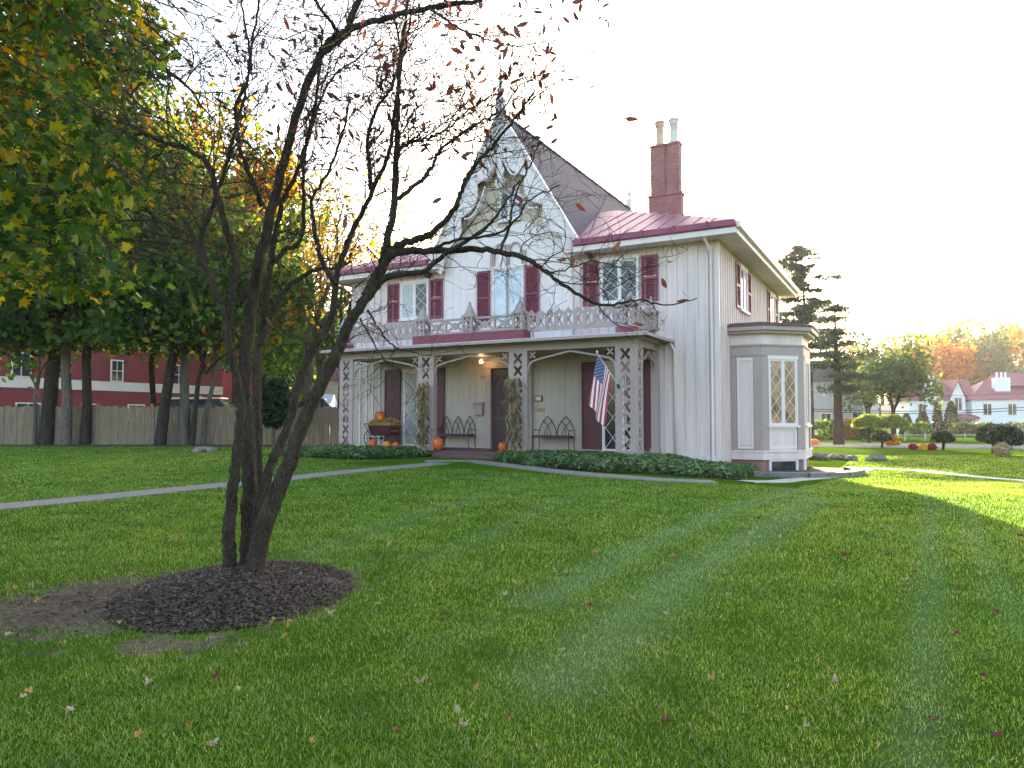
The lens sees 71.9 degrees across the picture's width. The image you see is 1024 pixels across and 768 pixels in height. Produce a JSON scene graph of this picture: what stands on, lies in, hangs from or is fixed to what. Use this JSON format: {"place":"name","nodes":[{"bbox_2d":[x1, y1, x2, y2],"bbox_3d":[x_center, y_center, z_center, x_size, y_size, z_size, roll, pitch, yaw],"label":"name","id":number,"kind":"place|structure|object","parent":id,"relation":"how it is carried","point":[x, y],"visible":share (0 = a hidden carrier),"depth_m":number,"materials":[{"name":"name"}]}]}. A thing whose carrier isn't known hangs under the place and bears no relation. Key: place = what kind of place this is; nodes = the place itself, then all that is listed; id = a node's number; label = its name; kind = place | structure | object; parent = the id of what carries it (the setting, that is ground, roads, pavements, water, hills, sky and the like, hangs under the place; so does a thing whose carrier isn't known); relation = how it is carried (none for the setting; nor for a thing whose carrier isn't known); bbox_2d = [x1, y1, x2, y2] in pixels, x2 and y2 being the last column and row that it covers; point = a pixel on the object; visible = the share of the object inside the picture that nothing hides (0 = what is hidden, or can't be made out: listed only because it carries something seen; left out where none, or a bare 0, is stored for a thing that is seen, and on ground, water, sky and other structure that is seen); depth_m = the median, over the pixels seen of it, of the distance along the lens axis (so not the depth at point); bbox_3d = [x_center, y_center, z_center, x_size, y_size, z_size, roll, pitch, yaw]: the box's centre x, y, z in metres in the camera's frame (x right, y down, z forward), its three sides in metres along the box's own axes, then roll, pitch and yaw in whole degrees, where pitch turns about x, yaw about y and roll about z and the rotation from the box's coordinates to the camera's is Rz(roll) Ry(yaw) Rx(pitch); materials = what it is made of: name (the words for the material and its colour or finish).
{"place":"outdoors","nodes":[
{"label":"outdoors","id":0,"kind":"place"},
{"bbox_2d":[0,462,450,510],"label":"path","id":1,"kind":"structure","parent":0,"point":[57,501],"depth_m":11.71,"materials":[{"name":"grey concrete"}]},
{"bbox_2d":[0,428,1023,767],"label":"lawn","id":2,"kind":"structure","parent":0,"point":[536,676],"depth_m":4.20,"materials":[{"name":"green plant"}]},
{"bbox_2d":[0,277,99,444],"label":"deciduous tree","id":3,"kind":"object","parent":2,"relation":"on","point":[7,323],"visible":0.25,"depth_m":30.34,"materials":[{"name":"green plant"}]},
{"bbox_2d":[0,136,148,444],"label":"deciduous tree","id":4,"kind":"object","parent":2,"relation":"on","point":[49,405],"visible":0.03,"depth_m":30.92,"materials":[{"name":"green plant"}]},
{"bbox_2d":[0,342,222,431],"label":"red building","id":5,"kind":"structure","parent":2,"relation":"on","point":[115,380],"depth_m":57.33,"materials":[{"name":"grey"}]},
{"bbox_2d":[11,352,31,377],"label":"window","id":6,"kind":"structure","parent":5,"relation":"in","point":[19,372],"depth_m":50.67,"materials":[{"name":"white paint"}]},
{"bbox_2d":[110,359,123,381],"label":"window","id":7,"kind":"structure","parent":5,"relation":"in","point":[116,366],"depth_m":57.68,"materials":[{"name":"white paint"}]},
{"bbox_2d":[173,365,179,384],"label":"window","id":8,"kind":"structure","parent":5,"relation":"in","point":[177,371],"depth_m":63.22,"materials":[{"name":"white glass"}]},
{"bbox_2d":[2,64,250,444],"bbox_3d":[-18.564,-5.957,31.414,10.629,17.560,10.126,-1,-3,15],"label":"deciduous tree","id":9,"kind":"object","parent":2,"relation":"on","point":[85,426],"visible":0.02,"depth_m":30.73,"materials":[{"name":"green plant"}]},
{"bbox_2d":[0,0,264,315],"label":"maple tree","id":10,"kind":"object","parent":2,"relation":"on","point":[48,186],"visible":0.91,"depth_m":5.93,"materials":[{"name":"green plant"}]},
{"bbox_2d":[0,444,333,446],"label":"soil strip","id":11,"kind":"object","parent":2,"relation":"on","point":[137,445],"visible":0.46,"depth_m":29.66,"materials":[{"name":"brown soil"}]},
{"bbox_2d":[0,35,209,444],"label":"deciduous tree","id":12,"kind":"object","parent":11,"relation":"on","point":[65,438],"visible":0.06,"depth_m":30.37,"materials":[{"name":"green plant"}]},
{"bbox_2d":[35,70,320,444],"bbox_3d":[-13.970,-5.988,30.346,11.116,17.527,10.655,1,-3,-14],"label":"deciduous tree","id":13,"kind":"object","parent":11,"relation":"on","point":[161,432],"visible":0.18,"depth_m":29.32,"materials":[{"name":"green plant"}]},
{"bbox_2d":[99,152,328,444],"bbox_3d":[-12.708,-3.668,30.517,9.016,12.906,7.949,0,-3,0],"label":"deciduous tree","id":14,"kind":"object","parent":11,"relation":"on","point":[162,284],"visible":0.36,"depth_m":28.99,"materials":[{"name":"green plant"}]},
{"bbox_2d":[251,376,290,446],"bbox_3d":[-9.874,1.142,29.180,1.802,2.984,1.635,0,-3,0],"label":"evergreen shrub","id":15,"kind":"object","parent":11,"relation":"on","point":[276,395],"visible":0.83,"depth_m":28.77,"materials":[{"name":"green plant"}]},
{"bbox_2d":[74,96,268,428],"bbox_3d":[-17.591,-6.094,34.140,10.717,18.072,13.138,1,-3,-13],"label":"deciduous tree","id":16,"kind":"object","parent":2,"relation":"on","point":[153,357],"visible":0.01,"depth_m":34.90,"materials":[{"name":"green plant"}]},
{"bbox_2d":[0,404,347,444],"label":"board fence","id":17,"kind":"object","parent":2,"relation":"on","point":[17,422],"visible":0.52,"depth_m":31.14,"materials":[{"name":"grey wood"}]},
{"bbox_2d":[0,559,354,660],"bbox_3d":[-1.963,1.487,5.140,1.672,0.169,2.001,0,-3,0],"label":"mulch bed","id":18,"kind":"object","parent":2,"relation":"on","point":[327,578],"visible":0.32,"depth_m":4.65,"materials":[{"name":"brown wood"}]},
{"bbox_2d":[0,0,696,573],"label":"multi stemmed tree","id":19,"kind":"object","parent":18,"relation":"on","point":[260,504],"visible":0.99,"depth_m":5.37,"materials":[{"name":"brown plant"}]},
{"bbox_2d":[45,76,318,444],"bbox_3d":[-16.087,-5.802,32.416,14.338,17.336,9.647,-1,-3,27],"label":"deciduous tree","id":20,"kind":"object","parent":2,"relation":"on","point":[184,431],"visible":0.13,"depth_m":30.01,"materials":[{"name":"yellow plant"}]},
{"bbox_2d":[157,397,227,430],"bbox_3d":[-16.113,1.557,35.966,4.500,1.735,1.760,0,-3,-6],"label":"parked car","id":21,"kind":"object","parent":2,"relation":"on","point":[174,402],"visible":0.02,"depth_m":35.23,"materials":[{"name":"silver metal"}]},
{"bbox_2d":[174,397,235,427],"bbox_3d":[-15.094,1.557,35.966,4.500,1.735,1.760,0,-3,-3],"label":"parked car","id":22,"kind":"object","parent":2,"relation":"on","point":[218,401],"visible":0.02,"depth_m":35.30,"materials":[{"name":"white paint"}]},
{"bbox_2d":[127,175,304,444],"bbox_3d":[-13.001,-3.199,31.090,7.365,12.020,7.751,2,-3,-38],"label":"deciduous tree","id":23,"kind":"object","parent":2,"relation":"on","point":[218,349],"visible":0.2,"depth_m":29.51,"materials":[{"name":"green plant"}]},
{"bbox_2d":[222,365,275,402],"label":"red house","id":24,"kind":"structure","parent":2,"relation":"on","point":[227,383],"depth_m":78.53,"materials":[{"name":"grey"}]},
{"bbox_2d":[206,352,295,385],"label":"deciduous tree","id":25,"kind":"object","parent":2,"relation":"on","point":[225,362],"visible":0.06,"depth_m":59.96,"materials":[{"name":"green plant"}]},
{"bbox_2d":[251,361,293,393],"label":"deciduous tree","id":26,"kind":"object","parent":2,"relation":"on","point":[288,381],"visible":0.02,"depth_m":65.63,"materials":[{"name":"green plant"}]},
{"bbox_2d":[232,196,334,406],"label":"deciduous tree","id":27,"kind":"object","parent":2,"relation":"on","point":[234,402],"depth_m":48.51,"materials":[{"name":"orange plant"}]},
{"bbox_2d":[251,289,349,388],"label":"deciduous tree","id":28,"kind":"object","parent":2,"relation":"on","point":[271,365],"visible":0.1,"depth_m":55.25,"materials":[{"name":"green plant"}]},
{"bbox_2d":[231,152,378,398],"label":"deciduous tree","id":29,"kind":"object","parent":2,"relation":"on","point":[307,388],"visible":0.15,"depth_m":41.70,"materials":[{"name":"yellow plant"}]},
{"bbox_2d":[283,399,331,423],"bbox_3d":[-10.717,1.688,38.963,4.500,1.735,1.760,1,-3,-11],"label":"parked car","id":30,"kind":"object","parent":2,"relation":"on","point":[323,402],"visible":0.01,"depth_m":38.34,"materials":[{"name":"metal"}]},
{"bbox_2d":[321,394,336,429],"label":"blue shed","id":31,"kind":"structure","parent":2,"relation":"on","point":[331,400],"depth_m":47.25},
{"bbox_2d":[325,363,348,407],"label":"tan garage","id":32,"kind":"structure","parent":2,"relation":"on","point":[331,386],"depth_m":50.03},
{"bbox_2d":[285,205,392,407],"bbox_3d":[-7.875,-2.935,32.440,5.863,11.611,6.710,0,-3,0],"label":"deciduous tree","id":33,"kind":"object","parent":2,"relation":"on","point":[317,293],"visible":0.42,"depth_m":32.94,"materials":[{"name":"yellow plant"}]},
{"bbox_2d":[276,147,402,438],"bbox_3d":[-10.322,-4.761,37.870,11.561,15.736,10.597,0,-3,0],"label":"bare tree","id":34,"kind":"object","parent":2,"relation":"on","point":[319,364],"visible":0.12,"depth_m":37.94,"materials":[{"name":"yellow plant"}]},
{"bbox_2d":[283,454,425,458],"bbox_3d":[-5.319,2.267,22.312,5.100,0.001,2.550,-1,-3,29],"label":"planting bed","id":35,"kind":"object","parent":2,"relation":"on","point":[321,456],"visible":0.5,"depth_m":21.38,"materials":[{"name":"soil"}]},
{"bbox_2d":[281,443,431,458],"bbox_3d":[-5.320,2.110,22.355,5.191,0.416,2.622,-1,-3,30],"label":"ground cover","id":36,"kind":"object","parent":35,"relation":"on","point":[345,450],"visible":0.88,"depth_m":21.45,"materials":[{"name":"green plant"}]},
{"bbox_2d":[291,193,423,380],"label":"bare tree","id":37,"kind":"object","parent":2,"relation":"on","point":[311,329],"visible":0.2,"depth_m":40.17,"materials":[{"name":"orange plant"}]},
{"bbox_2d":[320,139,445,265],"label":"bare tree","id":38,"kind":"object","parent":2,"relation":"on","point":[345,188],"visible":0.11,"depth_m":43.98,"materials":[{"name":"orange plant"}]},
{"bbox_2d":[319,63,819,470],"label":"house","id":39,"kind":"structure","parent":2,"relation":"on","point":[720,372],"depth_m":22.21,"materials":[{"name":"white wood"}]},
{"bbox_2d":[364,423,401,446],"bbox_3d":[-4.544,1.798,24.621,1.263,0.841,0.656,-1,-3,29],"label":"garden cart","id":40,"kind":"object","parent":39,"relation":"on","point":[379,430],"visible":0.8,"depth_m":24.39,"materials":[{"name":"red paint"}]},
{"bbox_2d":[366,417,401,430],"bbox_3d":[-4.416,1.389,24.573,1.197,0.501,0.753,-1,-3,29],"label":"hay bale","id":41,"kind":"object","parent":40,"relation":"in","point":[384,421],"visible":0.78,"depth_m":24.40},
{"bbox_2d":[399,278,429,321],"bbox_3d":[-3.528,-3.024,25.499,1.320,1.460,0.120,-1,-3,29],"label":"window","id":42,"kind":"structure","parent":39,"relation":"in","point":[414,294],"depth_m":25.50,"materials":[{"name":"white glass"}]},
{"bbox_2d":[402,369,428,445],"bbox_3d":[-3.354,0.829,25.253,1.380,2.760,0.085,-1,-3,29],"label":"french window","id":43,"kind":"structure","parent":39,"relation":"in","point":[411,378],"depth_m":25.42,"materials":[{"name":"glass"}]},
{"bbox_2d":[410,379,432,449],"bbox_3d":[-2.919,0.977,22.381,1.032,2.253,0.336,-1,-3,29],"label":"cornstalk bundle","id":44,"kind":"object","parent":39,"relation":"on","point":[421,404],"visible":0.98,"depth_m":22.34,"materials":[{"name":"brown plant"}]},
{"bbox_2d":[432,436,443,450],"bbox_3d":[-2.337,1.865,22.301,0.347,0.470,0.360,2,-3,-38],"label":"pumpkin","id":45,"kind":"object","parent":39,"relation":"on","point":[438,444],"visible":1,"depth_m":22.18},
{"bbox_2d":[437,416,475,448],"bbox_3d":[-1.967,1.637,24.140,1.477,1.091,0.476,-1,-3,29],"label":"garden bench","id":46,"kind":"object","parent":39,"relation":"on","point":[468,435],"visible":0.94,"depth_m":24.14,"materials":[{"name":"metal"}]},
{"bbox_2d":[492,368,521,448],"bbox_3d":[-0.126,0.808,23.424,1.280,2.680,0.133,-1,-3,29],"label":"front door","id":47,"kind":"structure","parent":39,"relation":"in","point":[499,375],"depth_m":23.61,"materials":[{"name":"paint"}]},
{"bbox_2d":[491,263,524,327],"bbox_3d":[-0.150,-2.930,23.546,1.300,2.060,0.120,-1,-3,29],"label":"window","id":48,"kind":"structure","parent":39,"relation":"in","point":[498,289],"depth_m":23.59,"materials":[{"name":"white glass"}]},
{"bbox_2d":[497,187,520,223],"bbox_3d":[-0.098,-6.011,23.692,0.860,1.130,0.120,-1,-3,29],"label":"window","id":49,"kind":"structure","parent":39,"relation":"in","point":[503,213],"depth_m":23.71,"materials":[{"name":"white paint"}]},
{"bbox_2d":[499,375,526,450],"bbox_3d":[-0.022,0.873,20.758,1.155,2.317,0.347,-1,-3,18],"label":"cornstalk bundle","id":50,"kind":"object","parent":39,"relation":"attached to","point":[513,438],"visible":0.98,"depth_m":20.74,"materials":[{"name":"brown plant"}]},
{"bbox_2d":[532,416,574,449],"bbox_3d":[1.315,1.556,22.317,1.307,1.093,0.476,-1,-3,29],"label":"garden bench","id":51,"kind":"object","parent":39,"relation":"on","point":[568,436],"visible":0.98,"depth_m":22.31,"materials":[{"name":"metal"}]},
{"bbox_2d":[588,351,619,426],"bbox_3d":[2.495,0.148,19.042,0.240,2.046,1.202,-2,-3,41],"label":"flag","id":52,"kind":"object","parent":39,"relation":"attached to","point":[599,392],"visible":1,"depth_m":18.86,"materials":[{"name":"multicoloured fabric"}]},
{"bbox_2d":[599,254,640,303],"bbox_3d":[3.298,-3.191,21.706,1.320,1.460,0.120,-1,-3,29],"label":"window","id":53,"kind":"structure","parent":39,"relation":"in","point":[613,293],"depth_m":21.71,"materials":[{"name":"white glass"}]},
{"bbox_2d":[602,360,643,450],"bbox_3d":[3.367,0.665,21.518,1.380,2.760,0.085,-1,-3,29],"label":"french window","id":54,"kind":"structure","parent":39,"relation":"in","point":[608,432],"depth_m":21.66,"materials":[{"name":"white paint"}]},
{"bbox_2d":[739,263,749,314],"bbox_3d":[7.647,-3.103,23.262,0.120,1.540,1.200,-1,-3,29],"label":"window","id":55,"kind":"structure","parent":39,"relation":"in","point":[743,270],"depth_m":23.24,"materials":[{"name":"white paint"}]},
{"bbox_2d":[770,291,775,321],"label":"window","id":56,"kind":"structure","parent":39,"relation":"in","point":[772,296],"depth_m":28.29,"materials":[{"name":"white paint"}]},
{"bbox_2d":[768,459,798,470],"bbox_3d":[8.053,2.481,20.934,1.000,0.500,0.062,1,-3,-16],"label":"basement window","id":57,"kind":"structure","parent":39,"relation":"in","point":[773,465],"depth_m":20.94,"materials":[{"name":"white paint"}]},
{"bbox_2d":[493,460,753,479],"bbox_3d":[3.325,2.255,18.042,7.795,0.350,5.875,0,-3,0],"label":"planting bed","id":58,"kind":"object","parent":2,"relation":"on","point":[586,469],"visible":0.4,"depth_m":16.73,"materials":[{"name":"soil"}]},
{"bbox_2d":[491,449,758,479],"bbox_3d":[3.320,2.094,18.048,7.833,0.752,5.920,0,-3,0],"label":"ground cover","id":59,"kind":"object","parent":58,"relation":"on","point":[665,463],"visible":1,"depth_m":16.80,"materials":[{"name":"green plant"}]},
{"bbox_2d":[769,467,843,471],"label":"terrace","id":60,"kind":"structure","parent":2,"relation":"on","point":[818,469],"depth_m":20.75,"materials":[{"name":"stone"}]},
{"bbox_2d":[773,243,848,438],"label":"pine tree","id":61,"kind":"object","parent":2,"relation":"on","point":[799,274],"visible":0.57,"depth_m":59.50,"materials":[{"name":"green plant"}]},
{"bbox_2d":[811,372,814,435],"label":"utility pole","id":62,"kind":"object","parent":2,"relation":"on","point":[812,393],"visible":0.34,"depth_m":61.92,"materials":[{"name":"brown wood"}]},
{"bbox_2d":[814,410,1021,413],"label":"overhead cable","id":63,"kind":"object","parent":62,"relation":"attached to","point":[919,413],"visible":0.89,"depth_m":63.29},
{"bbox_2d":[814,407,1023,411],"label":"overhead cable","id":64,"kind":"object","parent":62,"relation":"attached to","point":[919,411],"visible":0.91,"depth_m":63.27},
{"bbox_2d":[810,452,828,459],"bbox_3d":[11.420,2.699,26.239,0.661,0.352,0.481,-2,-3,31],"label":"stone","id":65,"kind":"object","parent":2,"relation":"on","point":[819,456],"visible":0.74,"depth_m":26.06,"materials":[{"name":"grey stone"}]},
{"bbox_2d":[814,418,833,439],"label":"hedge shrub","id":66,"kind":"object","parent":2,"relation":"on","point":[823,425],"visible":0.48,"depth_m":65.12,"materials":[{"name":"green plant"}]},
{"bbox_2d":[811,359,877,435],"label":"house","id":67,"kind":"structure","parent":2,"relation":"on","point":[826,401],"depth_m":75.22,"materials":[{"name":"grey"}]},
{"bbox_2d":[829,418,865,439],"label":"hedge shrub","id":68,"kind":"object","parent":2,"relation":"on","point":[847,424],"visible":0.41,"depth_m":64.98,"materials":[{"name":"orange plant"}]},
{"bbox_2d":[810,299,895,444],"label":"pine tree","id":69,"kind":"object","parent":2,"relation":"on","point":[835,355],"visible":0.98,"depth_m":41.70,"materials":[{"name":"green plant"}]},
{"bbox_2d":[843,419,881,439],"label":"hedge shrub","id":70,"kind":"object","parent":2,"relation":"on","point":[865,434],"visible":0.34,"depth_m":64.88,"materials":[{"name":"green plant"}]},
{"bbox_2d":[832,330,903,414],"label":"deciduous tree","id":71,"kind":"object","parent":2,"relation":"on","point":[867,406],"visible":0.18,"depth_m":68.62,"materials":[{"name":"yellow plant"}]},
{"bbox_2d":[850,411,886,442],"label":"umbrella tree","id":72,"kind":"object","parent":2,"relation":"on","point":[871,421],"visible":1,"depth_m":49.37,"materials":[{"name":"green plant"}]},
{"bbox_2d":[867,453,887,460],"bbox_3d":[13.255,2.675,25.631,0.669,0.338,0.463,-2,-3,38],"label":"stone","id":73,"kind":"object","parent":2,"relation":"on","point":[878,457],"visible":0.68,"depth_m":25.46,"materials":[{"name":"grey stone"}]},
{"bbox_2d":[871,430,892,447],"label":"clipped yew","id":74,"kind":"object","parent":2,"relation":"on","point":[881,436],"visible":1,"depth_m":36.22,"materials":[{"name":"green plant"}]},
{"bbox_2d":[875,414,912,436],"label":"umbrella tree","id":75,"kind":"object","parent":2,"relation":"on","point":[894,421],"visible":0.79,"depth_m":49.27,"materials":[{"name":"green plant"}]},
{"bbox_2d":[849,331,943,437],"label":"deciduous tree","id":76,"kind":"object","parent":2,"relation":"on","point":[907,371],"visible":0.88,"depth_m":60.43,"materials":[{"name":"green plant"}]},
{"bbox_2d":[898,414,914,436],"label":"cypress","id":77,"kind":"object","parent":2,"relation":"on","point":[901,432],"visible":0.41,"depth_m":91.59,"materials":[{"name":"green plant"}]},
{"bbox_2d":[872,332,942,395],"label":"deciduous tree","id":78,"kind":"object","parent":2,"relation":"on","point":[890,342],"visible":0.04,"depth_m":172.17,"materials":[{"name":"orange plant"}]},
{"bbox_2d":[905,421,934,436],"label":"hedge shrub","id":79,"kind":"object","parent":2,"relation":"on","point":[926,427],"visible":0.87,"depth_m":87.19,"materials":[{"name":"green plant"}]},
{"bbox_2d":[915,411,931,436],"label":"cypress","id":80,"kind":"object","parent":2,"relation":"on","point":[922,417],"visible":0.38,"depth_m":91.55,"materials":[{"name":"green plant"}]},
{"bbox_2d":[887,335,988,384],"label":"deciduous tree","id":81,"kind":"object","parent":2,"relation":"on","point":[952,366],"visible":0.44,"depth_m":145.77,"materials":[{"name":"orange plant"}]},
{"bbox_2d":[931,402,944,432],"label":"cypress","id":82,"kind":"object","parent":2,"relation":"on","point":[937,419],"visible":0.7,"depth_m":91.56,"materials":[{"name":"green plant"}]},
{"bbox_2d":[930,430,955,449],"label":"clipped yew","id":83,"kind":"object","parent":2,"relation":"on","point":[942,436],"visible":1,"depth_m":33.13,"materials":[{"name":"green plant"}]},
{"bbox_2d":[912,318,981,350],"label":"deciduous tree","id":84,"kind":"object","parent":2,"relation":"on","point":[951,332],"visible":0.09,"depth_m":166.66,"materials":[{"name":"yellow plant"}]},
{"bbox_2d":[943,400,959,436],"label":"cypress","id":85,"kind":"object","parent":2,"relation":"on","point":[954,416],"visible":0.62,"depth_m":91.62,"materials":[{"name":"green plant"}]},
{"bbox_2d":[887,372,1023,434],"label":"white house","id":86,"kind":"structure","parent":2,"relation":"on","point":[1009,385],"depth_m":113.12,"materials":[{"name":"paint"}]},
{"bbox_2d":[1008,403,1016,414],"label":"window","id":87,"kind":"structure","parent":86,"relation":"in","point":[1010,405],"depth_m":111.04,"materials":[{"name":"white glass"}]},
{"bbox_2d":[948,420,978,436],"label":"hedge shrub","id":88,"kind":"object","parent":2,"relation":"on","point":[954,429],"visible":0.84,"depth_m":87.16,"materials":[{"name":"green plant"}]},
{"bbox_2d":[934,343,1021,384],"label":"deciduous tree","id":89,"kind":"object","parent":2,"relation":"on","point":[961,377],"visible":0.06,"depth_m":150.36,"materials":[{"name":"orange plant"}]},
{"bbox_2d":[975,422,1001,453],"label":"clipped yew","id":90,"kind":"object","parent":2,"relation":"on","point":[982,430],"visible":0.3,"depth_m":30.27,"materials":[{"name":"green plant"}]},
{"bbox_2d":[954,322,1023,385],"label":"deciduous tree","id":91,"kind":"object","parent":2,"relation":"on","point":[1003,361],"visible":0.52,"depth_m":147.58,"materials":[{"name":"yellow plant"}]},
{"bbox_2d":[954,314,1023,352],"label":"deciduous tree","id":92,"kind":"object","parent":2,"relation":"on","point":[986,322],"visible":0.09,"depth_m":192.70,"materials":[{"name":"yellow plant"}]},
{"bbox_2d":[980,312,1023,372],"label":"deciduous tree","id":93,"kind":"object","parent":2,"relation":"on","point":[1014,339],"visible":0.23,"depth_m":164.86,"materials":[{"name":"yellow plant"}]},
{"bbox_2d":[992,442,1012,456],"bbox_3d":[19.516,2.600,28.093,0.685,0.669,0.715,-1,-3,27],"label":"boulder","id":94,"kind":"object","parent":2,"relation":"on","point":[1003,449],"visible":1,"depth_m":27.93,"materials":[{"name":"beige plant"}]},
{"bbox_2d":[982,423,1023,446],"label":"clipped yew","id":95,"kind":"object","parent":2,"relation":"on","point":[1009,434],"visible":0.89,"depth_m":28.14,"materials":[{"name":"green plant"}]},
{"bbox_2d":[0,0,1023,402],"label":"sky","id":96,"kind":"structure","parent":0,"point":[885,138],"materials":[{"name":"white"}]},
{"bbox_2d":[424,460,717,483],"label":"path","id":97,"kind":"structure","parent":0,"point":[559,471],"depth_m":15.78,"materials":[{"name":"grey concrete"}]},
{"bbox_2d":[735,467,1023,482],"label":"path","id":98,"kind":"structure","parent":0,"point":[789,480],"depth_m":18.09,"materials":[{"name":"grey concrete"}]},
{"bbox_2d":[754,467,865,477],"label":"stone well curb","id":99,"kind":"structure","parent":98,"relation":"on","point":[851,471],"depth_m":18.68,"materials":[{"name":"grey stone"}]},
{"bbox_2d":[878,403,890,415],"bbox_3d":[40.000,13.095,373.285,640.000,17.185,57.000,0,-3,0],"label":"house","id":100,"kind":"structure","parent":0,"point":[885,408],"depth_m":363.98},
{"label":"road","id":101,"kind":"structure","parent":0,"visible":0},
{"bbox_2d":[812,445,1023,449],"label":"kerb","id":102,"kind":"structure","parent":101,"relation":"on","point":[946,447],"depth_m":36.54,"materials":[{"name":"concrete"}]},
{"bbox_2d":[819,443,1023,446],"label":"kerb","id":103,"kind":"structure","parent":101,"relation":"on","point":[916,444],"depth_m":41.24,"materials":[{"name":"concrete"}]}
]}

